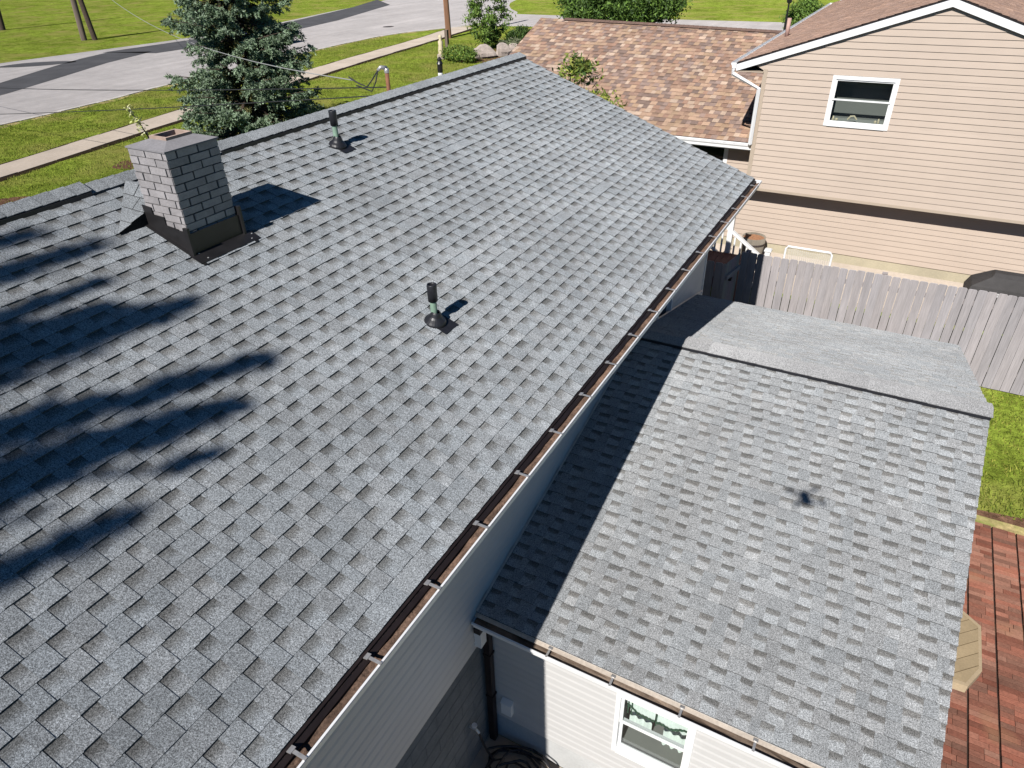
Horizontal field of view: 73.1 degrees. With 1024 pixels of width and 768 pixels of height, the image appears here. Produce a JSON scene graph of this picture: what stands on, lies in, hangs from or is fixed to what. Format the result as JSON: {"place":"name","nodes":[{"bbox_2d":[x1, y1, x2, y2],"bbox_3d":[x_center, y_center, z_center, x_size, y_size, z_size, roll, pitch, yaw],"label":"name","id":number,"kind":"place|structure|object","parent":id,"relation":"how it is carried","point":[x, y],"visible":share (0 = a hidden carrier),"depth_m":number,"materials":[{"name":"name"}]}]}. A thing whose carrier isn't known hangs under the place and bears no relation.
{"place":"outdoors","nodes":[
{"label":"outdoors","id":0,"kind":"place"},
{"bbox_2d":[0,27,471,177],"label":"sidewalk","id":1,"kind":"structure","parent":0,"point":[35,160],"depth_m":25.66,"materials":[{"name":"concrete"}]},
{"bbox_2d":[0,0,516,122],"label":"road","id":2,"kind":"structure","parent":0,"point":[136,72],"depth_m":39.75,"materials":[{"name":"grey asphalt"}]},
{"bbox_2d":[0,61,75,67],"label":"asphalt patch","id":3,"kind":"object","parent":2,"relation":"on","point":[36,64],"visible":1,"depth_m":40.03,"materials":[{"name":"grey asphalt"}]},
{"bbox_2d":[0,52,146,94],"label":"asphalt patch","id":4,"kind":"object","parent":2,"relation":"on","point":[47,74],"visible":1,"depth_m":37.70,"materials":[{"name":"grey asphalt"}]},
{"bbox_2d":[109,0,388,52],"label":"asphalt patch","id":5,"kind":"object","parent":2,"relation":"on","point":[323,18],"visible":0.7,"depth_m":56.93,"materials":[{"name":"grey asphalt"}]},
{"bbox_2d":[0,0,1023,767],"bbox_3d":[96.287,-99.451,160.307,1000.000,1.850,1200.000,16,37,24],"label":"ground","id":6,"kind":"structure","parent":0,"point":[40,28],"depth_m":41.93,"materials":[{"name":"green plant"}]},
{"bbox_2d":[0,10,5,29],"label":"utility pole","id":7,"kind":"object","parent":6,"relation":"on","point":[2,26],"visible":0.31,"depth_m":56.31,"materials":[{"name":"brown wood"}]},
{"bbox_2d":[0,196,28,204],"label":"bare soil","id":8,"kind":"structure","parent":6,"relation":"on","point":[13,199],"depth_m":18.82,"materials":[{"name":"brown soil"}]},
{"bbox_2d":[70,0,86,40],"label":"utility pole","id":9,"kind":"object","parent":6,"relation":"on","point":[80,26],"visible":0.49,"depth_m":48.60,"materials":[{"name":"brown wood"}]},
{"bbox_2d":[115,2,352,80],"bbox_3d":[-16.536,-16.989,29.371,0.016,2.509,49.879,-21,38,-27],"label":"overhead cable","id":10,"kind":"object","parent":9,"relation":"attached to","point":[254,61],"visible":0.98,"depth_m":16.22,"materials":[{"name":"metal"}]},
{"bbox_2d":[78,0,97,39],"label":"utility pole","id":11,"kind":"object","parent":6,"relation":"on","point":[88,20],"visible":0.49,"depth_m":48.66,"materials":[{"name":"brown wood"}]},
{"bbox_2d":[112,160,133,168],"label":"bare soil","id":12,"kind":"structure","parent":6,"relation":"on","point":[126,165],"depth_m":21.43,"materials":[{"name":"brown soil"}]},
{"bbox_2d":[123,104,151,138],"bbox_3d":[-8.398,-5.081,16.114,0.299,2.834,0.492,16,37,24],"label":"flower stalk","id":13,"kind":"object","parent":6,"relation":"on","point":[128,107],"visible":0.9,"depth_m":15.54,"materials":[{"name":"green plant"}]},
{"bbox_2d":[0,29,444,164],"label":"soil edge","id":14,"kind":"object","parent":6,"relation":"on","point":[178,109],"visible":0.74,"depth_m":26.10,"materials":[{"name":"brown soil"}]},
{"bbox_2d":[0,26,464,125],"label":"kerb","id":15,"kind":"structure","parent":6,"relation":"on","point":[14,121],"depth_m":30.95,"materials":[{"name":"concrete"}]},
{"bbox_2d":[0,29,470,181],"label":"soil edge","id":16,"kind":"object","parent":6,"relation":"on","point":[80,153],"visible":0.68,"depth_m":24.32,"materials":[{"name":"brown soil"}]},
{"bbox_2d":[1,26,470,127],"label":"dry verge","id":17,"kind":"structure","parent":6,"relation":"on","point":[19,122],"depth_m":30.29,"materials":[{"name":"plant"}]},
{"bbox_2d":[160,0,324,140],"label":"spruce tree","id":18,"kind":"object","parent":6,"relation":"on","point":[224,26],"visible":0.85,"depth_m":21.60,"materials":[{"name":"green plant"}]},
{"bbox_2d":[0,52,761,767],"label":"house","id":19,"kind":"structure","parent":6,"relation":"on","point":[294,414],"depth_m":5.33,"materials":[{"name":"grey"}]},
{"bbox_2d":[348,65,390,91],"bbox_3d":[-2.505,-5.188,12.215,0.732,0.813,0.160,-2,33,-1],"label":"service mast","id":20,"kind":"object","parent":19,"relation":"attached to","point":[385,69],"visible":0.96,"depth_m":12.10,"materials":[{"name":"metal"}]},
{"bbox_2d":[14,95,372,113],"bbox_3d":[-14.890,-8.723,21.959,32.435,4.040,0.017,22,40,32],"label":"overhead cable","id":21,"kind":"object","parent":20,"relation":"attached to","point":[209,105],"visible":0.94,"depth_m":15.65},
{"bbox_2d":[9,87,385,90],"bbox_3d":[-14.665,-9.524,21.959,32.616,2.970,0.017,24,41,33],"label":"overhead cable","id":22,"kind":"object","parent":20,"relation":"attached to","point":[214,89],"visible":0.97,"depth_m":15.58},
{"bbox_2d":[469,722,479,733],"bbox_3d":[-0.393,3.590,7.207,0.133,0.115,0.060,16,37,24],"label":"garden tap","id":23,"kind":"object","parent":19,"relation":"attached to","point":[473,726],"visible":1,"depth_m":7.19,"materials":[{"name":"metal"}]},
{"bbox_2d":[656,298,672,318],"bbox_3d":[2.057,-1.212,10.029,0.392,0.850,0.700,16,37,24],"label":"window","id":24,"kind":"structure","parent":19,"relation":"in","point":[668,307],"depth_m":10.27,"materials":[{"name":"black glass"}]},
{"bbox_2d":[437,57,442,75],"bbox_3d":[-3.490,-15.380,33.453,0.320,0.860,0.320,16,37,24],"label":"garden lantern","id":25,"kind":"object","parent":6,"relation":"on","point":[439,65],"visible":0.97,"depth_m":33.37,"materials":[{"name":"black metal"}]},
{"bbox_2d":[437,35,444,58],"bbox_3d":[-3.916,-18.516,37.945,0.440,1.210,0.418,16,37,24],"label":"garden statue","id":26,"kind":"object","parent":6,"relation":"on","point":[440,44],"visible":0.85,"depth_m":37.85,"materials":[{"name":"concrete"}]},
{"bbox_2d":[444,30,448,46],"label":"wooden post","id":27,"kind":"object","parent":6,"relation":"on","point":[446,34],"visible":0.83,"depth_m":41.55,"materials":[{"name":"brown wood"}]},
{"bbox_2d":[443,0,451,37],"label":"utility pole","id":28,"kind":"object","parent":6,"relation":"on","point":[447,15],"visible":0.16,"depth_m":45.07,"materials":[{"name":"brown wood"}]},
{"bbox_2d":[454,48,500,62],"bbox_3d":[-0.510,-18.822,39.362,3.958,0.001,7.000,24,41,34],"label":"mulch bed","id":29,"kind":"object","parent":6,"relation":"on","point":[482,61],"visible":0.12,"depth_m":37.62,"materials":[{"name":"brown soil"}]},
{"bbox_2d":[439,43,464,60],"bbox_3d":[-3.095,-18.066,37.619,1.785,0.883,1.851,-4,33,-4],"label":"flower plant","id":30,"kind":"object","parent":29,"relation":"on","point":[446,51],"visible":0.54,"depth_m":37.28,"materials":[{"name":"green plant"}]},
{"bbox_2d":[445,42,480,62],"bbox_3d":[-2.487,-17.663,36.893,1.916,0.973,1.776,16,37,24],"label":"bush","id":31,"kind":"object","parent":29,"relation":"on","point":[467,54],"visible":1,"depth_m":36.62,"materials":[{"name":"green plant"}]},
{"bbox_2d":[474,44,496,58],"bbox_3d":[-1.515,-18.200,38.175,1.260,1.014,1.343,16,37,24],"label":"boulder","id":32,"kind":"object","parent":29,"relation":"on","point":[484,51],"visible":0.62,"depth_m":37.83,"materials":[{"name":"grey stone"}]},
{"bbox_2d":[496,42,510,56],"bbox_3d":[-0.487,-18.559,38.658,0.848,0.999,0.830,-9,34,-11],"label":"boulder","id":33,"kind":"object","parent":29,"relation":"on","point":[503,49],"visible":0.59,"depth_m":38.32,"materials":[{"name":"grey stone"}]},
{"bbox_2d":[500,36,521,44],"bbox_3d":[-0.050,-19.396,39.480,1.739,0.884,1.766,16,37,24],"label":"pale shrub","id":34,"kind":"object","parent":29,"relation":"on","point":[516,40],"visible":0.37,"depth_m":39.22,"materials":[{"name":"green plant"}]},
{"bbox_2d":[508,43,516,50],"bbox_3d":[0.089,-18.958,39.301,0.720,0.816,0.799,-17,36,-22],"label":"boulder","id":35,"kind":"object","parent":29,"relation":"on","point":[511,46],"visible":0.28,"depth_m":38.93,"materials":[{"name":"grey stone"}]},
{"bbox_2d":[503,24,530,43],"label":"round shrub","id":36,"kind":"object","parent":29,"relation":"on","point":[521,31],"visible":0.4,"depth_m":40.27,"materials":[{"name":"green plant"}]},
{"bbox_2d":[460,0,515,46],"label":"garden tree","id":37,"kind":"object","parent":6,"relation":"on","point":[490,34],"visible":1,"depth_m":40.25,"materials":[{"name":"green plant"}]},
{"bbox_2d":[552,50,603,94],"bbox_3d":[1.404,-5.373,15.846,1.545,4.181,1.484,-9,34,-12],"label":"sapling","id":38,"kind":"object","parent":6,"relation":"on","point":[579,67],"visible":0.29,"depth_m":14.78,"materials":[{"name":"green plant"}]},
{"bbox_2d":[593,88,627,108],"bbox_3d":[2.177,-5.021,15.950,1.269,3.439,1.165,16,37,24],"label":"sapling","id":39,"kind":"object","parent":6,"relation":"on","point":[605,96],"visible":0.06,"depth_m":14.99,"materials":[{"name":"green plant"}]},
{"bbox_2d":[553,0,692,23],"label":"broad tree","id":40,"kind":"object","parent":6,"relation":"on","point":[651,11],"visible":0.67,"depth_m":41.46,"materials":[{"name":"green plant"}]},
{"bbox_2d":[509,18,781,173],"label":"house wing","id":41,"kind":"structure","parent":6,"relation":"on","point":[679,81],"depth_m":19.99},
{"bbox_2d":[692,145,728,163],"bbox_3d":[5.147,-5.854,18.366,1.160,1.210,0.392,16,37,24],"label":"window","id":42,"kind":"structure","parent":41,"relation":"in","point":[719,153],"depth_m":18.29,"materials":[{"name":"black glass"}]},
{"bbox_2d":[702,260,726,298],"bbox_3d":[3.395,-1.717,13.717,1.505,1.778,0.151,16,37,24],"label":"wooden fence","id":43,"kind":"object","parent":6,"relation":"on","point":[718,273],"visible":0.2,"depth_m":13.13,"materials":[{"name":"grey wood"}]},
{"bbox_2d":[721,253,740,300],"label":"fence gate","id":44,"kind":"structure","parent":43,"relation":"attached to","point":[733,267],"depth_m":13.33,"materials":[{"name":"grey wood"}]},
{"bbox_2d":[707,250,741,300],"bbox_3d":[4.169,-2.321,15.418,1.560,0.950,1.280,16,37,24],"label":"porch landing","id":45,"kind":"object","parent":6,"relation":"on","point":[720,257],"visible":0.09,"depth_m":15.27,"materials":[{"name":"brown wood"}]},
{"bbox_2d":[471,290,993,767],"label":"house addition","id":46,"kind":"structure","parent":6,"relation":"on","point":[744,539],"depth_m":6.76,"materials":[{"name":"grey"}]},
{"bbox_2d":[611,693,696,767],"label":"window","id":47,"kind":"structure","parent":46,"relation":"in","point":[645,736],"depth_m":6.65,"materials":[{"name":"white plastic"}]},
{"bbox_2d":[711,217,772,283],"bbox_3d":[5.017,-3.132,15.330,1.470,2.366,0.150,16,37,24],"label":"stair railing","id":48,"kind":"object","parent":6,"relation":"on","point":[731,232],"visible":0.32,"depth_m":15.26,"materials":[{"name":"white plastic"}]},
{"bbox_2d":[740,232,765,254],"bbox_3d":[6.013,-3.408,17.304,0.585,0.620,0.585,16,37,24],"label":"planter barrel","id":49,"kind":"object","parent":6,"relation":"on","point":[756,241],"visible":0.59,"depth_m":17.08,"materials":[{"name":"brown wood"}]},
{"bbox_2d":[783,0,791,30],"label":"street lamp","id":50,"kind":"object","parent":6,"relation":"on","point":[786,18],"visible":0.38,"depth_m":41.97,"materials":[{"name":"black metal"}]},
{"bbox_2d":[779,0,823,25],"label":"round shrub","id":51,"kind":"object","parent":6,"relation":"on","point":[805,8],"visible":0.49,"depth_m":42.72,"materials":[{"name":"green plant"}]},
{"bbox_2d":[783,245,832,271],"bbox_3d":[6.903,-2.835,16.134,1.040,0.947,0.740,16,37,24],"label":"hockey goal","id":52,"kind":"object","parent":6,"relation":"on","point":[808,249],"visible":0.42,"depth_m":15.77,"materials":[{"name":"white paint"}]},
{"bbox_2d":[710,243,983,330],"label":"walkway","id":53,"kind":"structure","parent":6,"relation":"on","point":[896,274],"depth_m":16.35,"materials":[{"name":"concrete"}]},
{"bbox_2d":[955,270,1023,333],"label":"grill cover","id":54,"kind":"object","parent":53,"relation":"on","point":[998,282],"visible":0.2,"depth_m":13.73,"materials":[{"name":"grey fabric"}]},
{"bbox_2d":[716,0,1023,282],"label":"neighbour house","id":55,"kind":"structure","parent":6,"relation":"on","point":[842,169],"depth_m":14.91,"materials":[{"name":"brown plastic"}]},
{"bbox_2d":[823,75,900,130],"bbox_3d":[7.487,-6.065,14.792,1.280,1.020,0.542,16,37,24],"label":"window","id":56,"kind":"structure","parent":55,"relation":"in","point":[859,102],"depth_m":14.92,"materials":[{"name":"white plastic"}]},
{"bbox_2d":[734,249,1023,395],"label":"wooden fence","id":57,"kind":"object","parent":6,"relation":"on","point":[934,296],"visible":0.71,"depth_m":12.39,"materials":[{"name":"grey wood"}]},
{"bbox_2d":[975,515,1023,535],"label":"patio edging","id":58,"kind":"object","parent":6,"relation":"on","point":[1016,530],"depth_m":9.56,"materials":[{"name":"beige wood"}]},
{"bbox_2d":[976,510,1023,527],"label":"soil edge","id":59,"kind":"object","parent":6,"relation":"on","point":[1007,519],"depth_m":9.73,"materials":[{"name":"brown soil"}]},
{"bbox_2d":[470,734,561,767],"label":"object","id":60,"kind":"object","parent":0,"point":[481,759],"depth_m":7.64,"materials":[{"name":"concrete"}]},
{"bbox_2d":[478,733,551,767],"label":"garden hose","id":61,"kind":"object","parent":60,"relation":"on","point":[512,749],"visible":1,"depth_m":7.53,"materials":[{"name":"black rubber"}]},
{"bbox_2d":[451,14,790,30],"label":"cross street","id":62,"kind":"structure","parent":0,"point":[528,20],"depth_m":50.22,"materials":[{"name":"grey asphalt"}]},
{"bbox_2d":[941,522,1023,767],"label":"brick patio","id":63,"kind":"structure","parent":0,"point":[985,726],"depth_m":7.73,"materials":[{"name":"red brick"}]},
{"bbox_2d":[952,611,981,692],"bbox_3d":[4.615,2.982,7.486,0.625,0.642,1.070,16,37,24],"label":"wooden table","id":64,"kind":"object","parent":63,"relation":"on","point":[968,668],"visible":0.31,"depth_m":7.16,"materials":[{"name":"beige wood"}]}
]}

